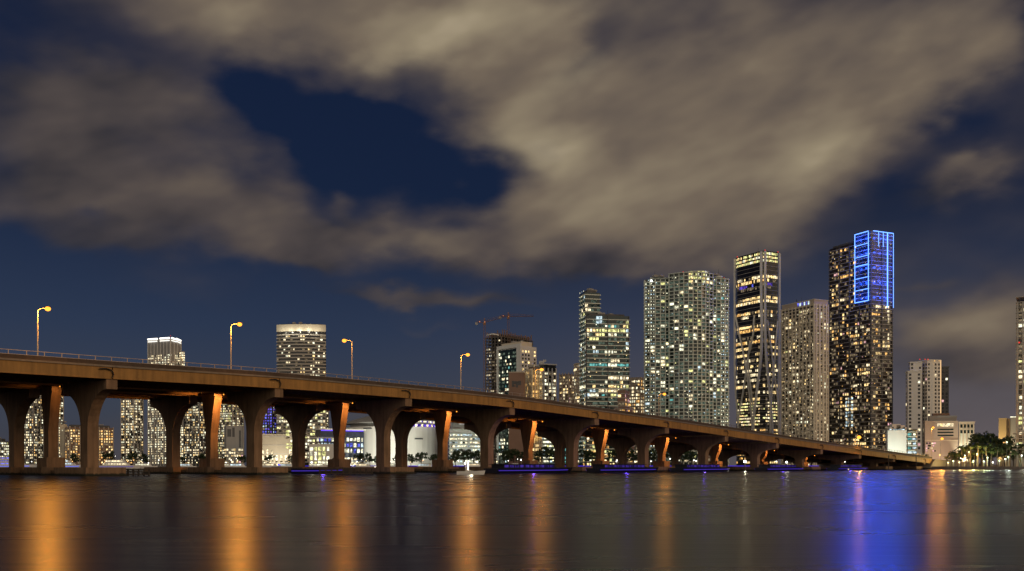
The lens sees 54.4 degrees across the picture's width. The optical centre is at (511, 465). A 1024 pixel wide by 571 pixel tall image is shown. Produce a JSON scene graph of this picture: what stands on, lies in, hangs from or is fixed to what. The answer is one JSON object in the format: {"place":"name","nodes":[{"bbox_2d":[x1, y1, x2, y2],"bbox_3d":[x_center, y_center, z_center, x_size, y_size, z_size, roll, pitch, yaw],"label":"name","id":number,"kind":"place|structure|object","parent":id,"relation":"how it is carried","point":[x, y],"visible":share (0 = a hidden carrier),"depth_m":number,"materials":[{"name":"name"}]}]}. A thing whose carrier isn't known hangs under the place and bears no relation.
{"place":"outdoors","nodes":[
{"label":"outdoors","id":0,"kind":"place"},
{"bbox_2d":[0,437,8,456],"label":"office block","id":1,"kind":"structure","parent":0,"point":[4,448],"depth_m":1202.37,"materials":[{"name":"grey glass"}]},
{"bbox_2d":[24,395,43,464],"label":"apartment tower","id":2,"kind":"structure","parent":0,"point":[34,439],"depth_m":1303.14,"materials":[{"name":"grey glass"}]},
{"bbox_2d":[24,399,42,462],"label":"lit window","id":3,"kind":"structure","parent":2,"relation":"in","point":[38,399],"depth_m":1302.55,"materials":[{"name":"yellow glass"}]},
{"bbox_2d":[58,396,63,456],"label":"apartment tower","id":4,"kind":"structure","parent":0,"point":[61,416],"depth_m":1326.63,"materials":[{"name":"grey glass"}]},
{"bbox_2d":[59,421,66,456],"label":"apartment block","id":5,"kind":"structure","parent":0,"point":[62,439],"depth_m":1249.25,"materials":[{"name":"concrete"}]},
{"bbox_2d":[65,424,113,465],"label":"hotel block","id":6,"kind":"structure","parent":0,"point":[73,439],"depth_m":1239.52,"materials":[{"name":"concrete"}]},
{"bbox_2d":[66,430,112,462],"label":"lit window","id":7,"kind":"structure","parent":6,"relation":"in","point":[68,430],"depth_m":1260.32,"materials":[{"name":"yellow glass"}]},
{"bbox_2d":[121,399,143,464],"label":"apartment tower","id":8,"kind":"structure","parent":0,"point":[132,425],"depth_m":1284.59,"materials":[{"name":"grey glass"}]},
{"bbox_2d":[121,400,142,462],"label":"lit window","id":9,"kind":"structure","parent":8,"relation":"in","point":[126,400],"depth_m":1284.55,"materials":[{"name":"yellow glass"}]},
{"bbox_2d":[147,335,184,465],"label":"crowned tower","id":10,"kind":"structure","parent":0,"point":[165,350],"depth_m":1409.96,"materials":[{"name":"concrete"}]},
{"bbox_2d":[148,352,184,463],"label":"lit window","id":11,"kind":"structure","parent":10,"relation":"in","point":[182,352],"depth_m":1409.77,"materials":[{"name":"yellow glass"}]},
{"bbox_2d":[183,402,205,465],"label":"apartment tower","id":12,"kind":"structure","parent":0,"point":[194,438],"depth_m":1304.95,"materials":[{"name":"grey glass"}]},
{"bbox_2d":[184,402,205,462],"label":"lit window","id":13,"kind":"structure","parent":12,"relation":"in","point":[197,402],"depth_m":1306.05,"materials":[{"name":"yellow glass"}]},
{"bbox_2d":[218,404,243,463],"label":"apartment tower","id":14,"kind":"structure","parent":0,"point":[232,415],"depth_m":1338.10,"materials":[{"name":"grey glass"}]},
{"bbox_2d":[218,404,242,457],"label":"lit window","id":15,"kind":"structure","parent":14,"relation":"in","point":[223,404],"depth_m":1338.33,"materials":[{"name":"yellow glass"}]},
{"bbox_2d":[224,425,242,462],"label":"plain hall","id":16,"kind":"structure","parent":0,"point":[233,443],"depth_m":1053.66,"materials":[{"name":"grey concrete"}]},
{"bbox_2d":[227,427,240,446],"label":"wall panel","id":17,"kind":"structure","parent":16,"relation":"in","point":[233,428],"depth_m":1053.04,"materials":[{"name":"grey concrete"}]},
{"bbox_2d":[262,407,276,433],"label":"office tower","id":18,"kind":"structure","parent":0,"point":[269,423],"depth_m":1180.65,"materials":[{"name":"blue glass"}]},
{"bbox_2d":[262,424,291,465],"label":"podium block","id":19,"kind":"structure","parent":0,"point":[279,446],"depth_m":1027.51,"materials":[{"name":"white paint"}]},
{"bbox_2d":[276,322,325,465],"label":"banded tower","id":20,"kind":"structure","parent":0,"point":[301,347],"depth_m":1145.26,"materials":[{"name":"beige glass"}]},
{"bbox_2d":[277,335,324,460],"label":"lit window","id":21,"kind":"structure","parent":20,"relation":"in","point":[300,335],"depth_m":1145.01,"materials":[{"name":"yellow glass"}]},
{"bbox_2d":[325,411,328,427],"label":"office tower","id":22,"kind":"structure","parent":0,"point":[327,419],"depth_m":1262.16,"materials":[{"name":"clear glass"}]},
{"bbox_2d":[449,422,479,465],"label":"terraced block","id":23,"kind":"structure","parent":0,"point":[460,437],"depth_m":903.03,"materials":[{"name":"white paint"}]},
{"bbox_2d":[449,434,474,461],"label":"lit window","id":24,"kind":"structure","parent":23,"relation":"in","point":[453,434],"depth_m":903.57,"materials":[{"name":"white glass"}]},
{"bbox_2d":[0,468,1023,570],"bbox_3d":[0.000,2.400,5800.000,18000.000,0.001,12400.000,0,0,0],"label":"water","id":25,"kind":"structure","parent":0,"point":[894,520],"depth_m":42.74,"materials":[{"name":"black liquid"}]},
{"bbox_2d":[0,457,36,466],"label":"motor yacht","id":26,"kind":"object","parent":25,"relation":"on","point":[4,461],"visible":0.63,"depth_m":897.14,"materials":[{"name":"metal"}]},
{"bbox_2d":[65,460,80,466],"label":"motor yacht","id":27,"kind":"object","parent":25,"relation":"on","point":[68,463],"visible":0.35,"depth_m":887.21,"materials":[{"name":"metal"}]},
{"bbox_2d":[99,457,140,467],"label":"motor yacht","id":28,"kind":"object","parent":25,"relation":"on","point":[117,463],"visible":0.92,"depth_m":847.73,"materials":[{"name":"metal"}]},
{"bbox_2d":[126,469,149,475],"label":"timber fender","id":29,"kind":"object","parent":25,"relation":"in","point":[138,471],"visible":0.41,"depth_m":235.57,"materials":[{"name":"brown wood"}]},
{"bbox_2d":[134,463,157,467],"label":"motor yacht","id":30,"kind":"object","parent":25,"relation":"on","point":[143,465],"visible":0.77,"depth_m":857.96,"materials":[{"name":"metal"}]},
{"bbox_2d":[230,458,245,466],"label":"motor yacht","id":31,"kind":"object","parent":25,"relation":"on","point":[237,465],"visible":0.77,"depth_m":698.98,"materials":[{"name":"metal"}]},
{"bbox_2d":[262,459,278,466],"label":"motor yacht","id":32,"kind":"object","parent":25,"relation":"on","point":[269,465],"visible":0.78,"depth_m":833.52,"materials":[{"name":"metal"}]},
{"bbox_2d":[309,459,327,466],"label":"motor yacht","id":33,"kind":"object","parent":25,"relation":"on","point":[318,464],"visible":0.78,"depth_m":813.02,"materials":[{"name":"metal"}]},
{"bbox_2d":[291,462,353,473],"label":"tour boat","id":34,"kind":"object","parent":25,"relation":"on","point":[312,470],"visible":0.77,"depth_m":283.06,"materials":[{"name":"metal"}]},
{"bbox_2d":[319,468,372,474],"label":"timber fender","id":35,"kind":"object","parent":25,"relation":"in","point":[342,473],"visible":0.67,"depth_m":267.61,"materials":[{"name":"brown wood"}]},
{"bbox_2d":[354,459,373,466],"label":"motor yacht","id":36,"kind":"object","parent":25,"relation":"on","point":[362,465],"visible":0.77,"depth_m":798.65,"materials":[{"name":"metal"}]},
{"bbox_2d":[417,459,431,466],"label":"motor yacht","id":37,"kind":"object","parent":25,"relation":"on","point":[423,464],"visible":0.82,"depth_m":778.69,"materials":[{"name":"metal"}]},
{"bbox_2d":[0,386,855,474],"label":"bridge piers","id":38,"kind":"structure","parent":25,"relation":"in","point":[17,402],"depth_m":330.02,"materials":[{"name":"concrete"}]},
{"bbox_2d":[0,381,869,474],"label":"bridge piers","id":39,"kind":"structure","parent":25,"relation":"in","point":[211,462],"depth_m":315.12,"materials":[{"name":"concrete"}]},
{"bbox_2d":[0,348,932,475],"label":"road bridge","id":40,"kind":"structure","parent":25,"relation":"in","point":[90,386],"depth_m":297.94,"materials":[{"name":"concrete"}]},
{"bbox_2d":[37,306,50,354],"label":"street lamp","id":41,"kind":"object","parent":40,"relation":"on","point":[47,308],"visible":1,"depth_m":216.48,"materials":[{"name":"metal"}]},
{"bbox_2d":[230,322,241,368],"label":"street lamp","id":42,"kind":"object","parent":40,"relation":"on","point":[239,323],"visible":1,"depth_m":251.24,"materials":[{"name":"metal"}]},
{"bbox_2d":[457,461,484,474],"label":"motorboat","id":43,"kind":"object","parent":25,"relation":"on","point":[470,472],"visible":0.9,"depth_m":261.26,"materials":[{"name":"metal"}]},
{"bbox_2d":[484,459,572,472],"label":"tour boat","id":44,"kind":"object","parent":25,"relation":"on","point":[523,468],"visible":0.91,"depth_m":315.74,"materials":[{"name":"metal"}]},
{"bbox_2d":[586,460,658,472],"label":"tour boat","id":45,"kind":"object","parent":25,"relation":"on","point":[601,468],"visible":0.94,"depth_m":351.66,"materials":[{"name":"metal"}]},
{"bbox_2d":[670,462,729,471],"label":"tour boat","id":46,"kind":"object","parent":25,"relation":"on","point":[696,467],"visible":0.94,"depth_m":389.30,"materials":[{"name":"metal"}]},
{"bbox_2d":[755,461,803,470],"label":"tour boat","id":47,"kind":"object","parent":25,"relation":"on","point":[777,467],"visible":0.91,"depth_m":436.66,"materials":[{"name":"metal"}]},
{"bbox_2d":[826,465,867,470],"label":"tour boat","id":48,"kind":"object","parent":25,"relation":"on","point":[843,467],"visible":0.94,"depth_m":485.40,"materials":[{"name":"metal"}]},
{"bbox_2d":[0,0,1023,465],"label":"sky","id":49,"kind":"structure","parent":0,"point":[395,177],"materials":[{"name":"blue"}]},
{"bbox_2d":[525,362,541,463],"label":"striped tower","id":50,"kind":"structure","parent":0,"point":[530,385],"depth_m":852.05,"materials":[{"name":"beige paint"}]},
{"bbox_2d":[537,360,556,400],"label":"slim tower","id":51,"kind":"structure","parent":0,"point":[549,380],"depth_m":962.78,"materials":[{"name":"white glass"}]},
{"bbox_2d":[542,373,554,398],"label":"lit window","id":52,"kind":"structure","parent":51,"relation":"in","point":[545,373],"depth_m":962.55,"materials":[{"name":"glass"}]},
{"bbox_2d":[542,437,554,465],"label":"striped block","id":53,"kind":"structure","parent":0,"point":[547,443],"depth_m":882.69,"materials":[{"name":"white glass"}]},
{"bbox_2d":[559,373,573,402],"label":"apartment tower","id":54,"kind":"structure","parent":0,"point":[566,387],"depth_m":1053.59,"materials":[{"name":"grey concrete"}]},
{"bbox_2d":[560,376,573,401],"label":"lit window","id":55,"kind":"structure","parent":54,"relation":"in","point":[566,376],"depth_m":1053.29,"materials":[{"name":"yellow glass"}]},
{"bbox_2d":[573,363,579,465],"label":"apartment tower","id":56,"kind":"structure","parent":0,"point":[576,382],"depth_m":900.58,"materials":[{"name":"concrete"}]},
{"bbox_2d":[629,377,643,463],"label":"apartment tower","id":57,"kind":"structure","parent":0,"point":[636,387],"depth_m":952.66,"materials":[{"name":"concrete"}]},
{"bbox_2d":[629,380,643,462],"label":"lit window","id":58,"kind":"structure","parent":57,"relation":"in","point":[634,380],"depth_m":953.20,"materials":[{"name":"yellow glass"}]},
{"bbox_2d":[644,269,729,465],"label":"condominium tower","id":59,"kind":"structure","parent":0,"point":[686,342],"depth_m":857.23,"materials":[{"name":"grey glass"}]},
{"bbox_2d":[645,271,727,460],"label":"lit window","id":60,"kind":"structure","parent":59,"relation":"in","point":[690,295],"depth_m":860.51,"materials":[{"name":"yellow glass"}]},
{"bbox_2d":[734,251,780,465],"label":"exoskeleton tower","id":61,"kind":"structure","parent":0,"point":[757,378],"depth_m":988.92,"materials":[{"name":"black glass"}]},
{"bbox_2d":[736,252,777,462],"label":"lit window","id":62,"kind":"structure","parent":61,"relation":"in","point":[776,254],"depth_m":990.93,"materials":[{"name":"yellow glass"}]},
{"bbox_2d":[781,297,828,465],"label":"ribbed tower","id":63,"kind":"structure","parent":0,"point":[805,368],"depth_m":889.28,"materials":[{"name":"grey concrete"}]},
{"bbox_2d":[782,308,827,465],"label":"lit window","id":64,"kind":"structure","parent":63,"relation":"in","point":[804,345],"depth_m":891.52,"materials":[{"name":"yellow glass"}]},
{"bbox_2d":[828,230,893,449],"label":"glass tower","id":65,"kind":"structure","parent":0,"point":[861,287],"depth_m":910.28,"materials":[{"name":"black glass"}]},
{"bbox_2d":[830,244,891,448],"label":"lit window","id":66,"kind":"structure","parent":65,"relation":"in","point":[888,342],"depth_m":916.68,"materials":[{"name":"yellow glass"}]},
{"bbox_2d":[905,359,948,454],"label":"white tower","id":67,"kind":"structure","parent":0,"point":[927,387],"depth_m":899.56,"materials":[{"name":"paint"}]},
{"bbox_2d":[909,363,947,452],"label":"lit window","id":68,"kind":"structure","parent":67,"relation":"in","point":[911,363],"depth_m":900.49,"materials":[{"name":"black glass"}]},
{"bbox_2d":[999,417,1015,465],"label":"block","id":69,"kind":"structure","parent":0,"point":[1007,426],"depth_m":761.23,"materials":[{"name":"beige paint"}]},
{"bbox_3d":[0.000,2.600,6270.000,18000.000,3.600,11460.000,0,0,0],"label":"ground","id":70,"kind":"structure","parent":0,"visible":0},
{"bbox_2d":[67,453,80,461],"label":"broadleaf tree","id":71,"kind":"object","parent":70,"relation":"on","point":[76,458],"visible":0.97,"depth_m":975.66,"materials":[{"name":"green plant"}]},
{"bbox_2d":[102,451,114,459],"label":"broadleaf tree","id":72,"kind":"object","parent":70,"relation":"on","point":[104,456],"visible":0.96,"depth_m":966.35,"materials":[{"name":"green plant"}]},
{"bbox_2d":[123,452,137,464],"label":"broadleaf tree","id":73,"kind":"object","parent":70,"relation":"on","point":[132,455],"visible":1,"depth_m":933.20,"materials":[{"name":"green plant"}]},
{"bbox_2d":[136,453,149,462],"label":"broadleaf tree","id":74,"kind":"object","parent":70,"relation":"on","point":[143,455],"visible":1,"depth_m":938.27,"materials":[{"name":"green plant"}]},
{"bbox_2d":[363,452,373,462],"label":"broadleaf tree","id":75,"kind":"object","parent":70,"relation":"on","point":[369,457],"visible":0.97,"depth_m":859.37,"materials":[{"name":"green plant"}]},
{"bbox_2d":[309,416,436,465],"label":"arena","id":76,"kind":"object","parent":70,"relation":"on","point":[360,435],"visible":0.51,"depth_m":934.55,"materials":[{"name":"white paint"}]},
{"bbox_2d":[415,452,427,462],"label":"broadleaf tree","id":77,"kind":"object","parent":70,"relation":"on","point":[420,457],"visible":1,"depth_m":842.80,"materials":[{"name":"green plant"}]},
{"bbox_2d":[448,450,461,466],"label":"broadleaf tree","id":78,"kind":"object","parent":70,"relation":"on","point":[456,453],"visible":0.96,"depth_m":833.34,"materials":[{"name":"green plant"}]},
{"bbox_2d":[454,448,472,466],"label":"broadleaf tree","id":79,"kind":"object","parent":70,"relation":"on","point":[464,454],"visible":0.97,"depth_m":835.86,"materials":[{"name":"green plant"}]},
{"bbox_2d":[466,450,477,461],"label":"broadleaf tree","id":80,"kind":"object","parent":70,"relation":"on","point":[472,455],"visible":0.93,"depth_m":834.39,"materials":[{"name":"green plant"}]},
{"bbox_2d":[475,314,509,391],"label":"tower crane","id":81,"kind":"object","parent":70,"relation":"on","point":[484,323],"visible":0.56,"depth_m":1002.40,"materials":[{"name":"metal"}]},
{"bbox_2d":[494,448,513,463],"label":"broadleaf tree","id":82,"kind":"object","parent":70,"relation":"on","point":[505,452],"visible":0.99,"depth_m":810.94,"materials":[{"name":"green plant"}]},
{"bbox_2d":[484,329,533,463],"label":"unfinished tower","id":83,"kind":"structure","parent":70,"relation":"on","point":[498,339],"depth_m":1019.71,"materials":[{"name":"concrete"}]},
{"bbox_2d":[506,449,519,462],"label":"broadleaf tree","id":84,"kind":"object","parent":70,"relation":"on","point":[516,453],"visible":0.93,"depth_m":816.21,"materials":[{"name":"green plant"}]},
{"bbox_2d":[496,340,536,463],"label":"framed tower","id":85,"kind":"structure","parent":70,"relation":"on","point":[517,356],"depth_m":913.53,"materials":[{"name":"white paint"}]},
{"bbox_2d":[499,351,535,462],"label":"lit window","id":86,"kind":"structure","parent":85,"relation":"in","point":[505,443],"depth_m":914.45,"materials":[{"name":"glass"}]},
{"bbox_2d":[499,312,533,336],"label":"tower crane","id":87,"kind":"object","parent":70,"relation":"on","point":[508,316],"visible":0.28,"depth_m":1019.27,"materials":[{"name":"metal"}]},
{"bbox_2d":[508,372,525,463],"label":"plain block","id":88,"kind":"structure","parent":70,"relation":"on","point":[516,383],"depth_m":830.60,"materials":[{"name":"grey concrete"}]},
{"bbox_2d":[534,450,547,461],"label":"broadleaf tree","id":89,"kind":"object","parent":70,"relation":"on","point":[538,454],"visible":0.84,"depth_m":801.36,"materials":[{"name":"green plant"}]},
{"bbox_2d":[539,445,554,463],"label":"broadleaf tree","id":90,"kind":"object","parent":70,"relation":"on","point":[548,451],"visible":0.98,"depth_m":788.26,"materials":[{"name":"green plant"}]},
{"bbox_2d":[98,466,1023,469],"bbox_3d":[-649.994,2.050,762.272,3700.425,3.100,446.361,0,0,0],"label":"seawall","id":91,"kind":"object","parent":70,"relation":"on","point":[977,468],"visible":0.03,"depth_m":583.47,"materials":[{"name":"concrete"}]},
{"bbox_2d":[578,449,591,466],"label":"broadleaf tree","id":92,"kind":"object","parent":70,"relation":"on","point":[585,455],"visible":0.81,"depth_m":782.90,"materials":[{"name":"green plant"}]},
{"bbox_2d":[585,450,595,460],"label":"broadleaf tree","id":93,"kind":"object","parent":70,"relation":"on","point":[592,456],"visible":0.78,"depth_m":776.32,"materials":[{"name":"green plant"}]},
{"bbox_2d":[579,288,629,465],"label":"stepped tower","id":94,"kind":"structure","parent":70,"relation":"on","point":[604,358],"depth_m":832.97,"materials":[{"name":"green glass"}]},
{"bbox_2d":[579,291,628,465],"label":"lit window","id":95,"kind":"structure","parent":94,"relation":"in","point":[592,301],"depth_m":833.63,"materials":[{"name":"yellow glass"}]},
{"bbox_2d":[607,449,616,463],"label":"broadleaf tree","id":96,"kind":"object","parent":70,"relation":"on","point":[612,453],"visible":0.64,"depth_m":760.37,"materials":[{"name":"green plant"}]},
{"bbox_2d":[615,390,634,463],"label":"warm tower","id":97,"kind":"structure","parent":70,"relation":"on","point":[623,399],"depth_m":792.79,"materials":[{"name":"concrete"}]},
{"bbox_2d":[627,449,636,461],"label":"broadleaf tree","id":98,"kind":"object","parent":70,"relation":"on","point":[632,457],"visible":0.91,"depth_m":746.00,"materials":[{"name":"green plant"}]},
{"bbox_2d":[649,450,656,461],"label":"broadleaf tree","id":99,"kind":"object","parent":70,"relation":"on","point":[653,457],"visible":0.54,"depth_m":745.26,"materials":[{"name":"green plant"}]},
{"bbox_2d":[685,451,697,461],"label":"broadleaf tree","id":100,"kind":"object","parent":70,"relation":"on","point":[692,453],"visible":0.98,"depth_m":712.72,"materials":[{"name":"green plant"}]},
{"bbox_2d":[886,424,916,454],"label":"white hall","id":101,"kind":"structure","parent":70,"relation":"on","point":[896,436],"depth_m":699.93,"materials":[{"name":"paint"}]},
{"bbox_2d":[819,459,998,467],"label":"abutment","id":102,"kind":"object","parent":70,"relation":"on","point":[935,462],"visible":0.36,"depth_m":611.89,"materials":[{"name":"concrete"}]},
{"bbox_2d":[924,413,974,462],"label":"office block","id":103,"kind":"structure","parent":70,"relation":"on","point":[945,426],"depth_m":719.07,"materials":[{"name":"beige paint"}]},
{"bbox_2d":[947,450,959,460],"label":"broadleaf tree","id":104,"kind":"object","parent":70,"relation":"on","point":[954,458],"visible":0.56,"depth_m":639.35,"materials":[{"name":"green plant"}]},
{"bbox_2d":[968,447,984,465],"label":"broadleaf tree","id":105,"kind":"object","parent":70,"relation":"on","point":[975,449],"visible":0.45,"depth_m":638.62,"materials":[{"name":"green plant"}]},
{"bbox_2d":[966,432,997,463],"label":"broadleaf tree","id":106,"kind":"object","parent":70,"relation":"on","point":[975,438],"visible":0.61,"depth_m":662.47,"materials":[{"name":"green plant"}]},
{"bbox_2d":[969,431,1004,465],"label":"broadleaf tree","id":107,"kind":"object","parent":70,"relation":"on","point":[991,435],"visible":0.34,"depth_m":667.79,"materials":[{"name":"green plant"}]},
{"bbox_2d":[983,442,1003,465],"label":"broadleaf tree","id":108,"kind":"object","parent":70,"relation":"on","point":[993,455],"visible":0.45,"depth_m":638.24,"materials":[{"name":"green plant"}]},
{"bbox_2d":[984,435,1014,465],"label":"broadleaf tree","id":109,"kind":"object","parent":70,"relation":"on","point":[1006,438],"visible":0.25,"depth_m":662.22,"materials":[{"name":"green plant"}]},
{"bbox_2d":[994,439,1015,465],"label":"broadleaf tree","id":110,"kind":"object","parent":70,"relation":"on","point":[1002,446],"visible":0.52,"depth_m":647.72,"materials":[{"name":"green plant"}]},
{"bbox_2d":[1003,447,1015,465],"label":"broadleaf tree","id":111,"kind":"object","parent":70,"relation":"on","point":[1012,456],"visible":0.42,"depth_m":645.34,"materials":[{"name":"green plant"}]},
{"bbox_2d":[1012,296,1023,465],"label":"balcony tower","id":112,"kind":"structure","parent":70,"relation":"on","point":[1019,438],"depth_m":639.09,"materials":[{"name":"brown metal"}]},
{"bbox_2d":[1019,303,1021,434],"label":"lit window","id":113,"kind":"structure","parent":112,"relation":"in","point":[1020,310],"depth_m":639.17,"materials":[{"name":"yellow glass"}]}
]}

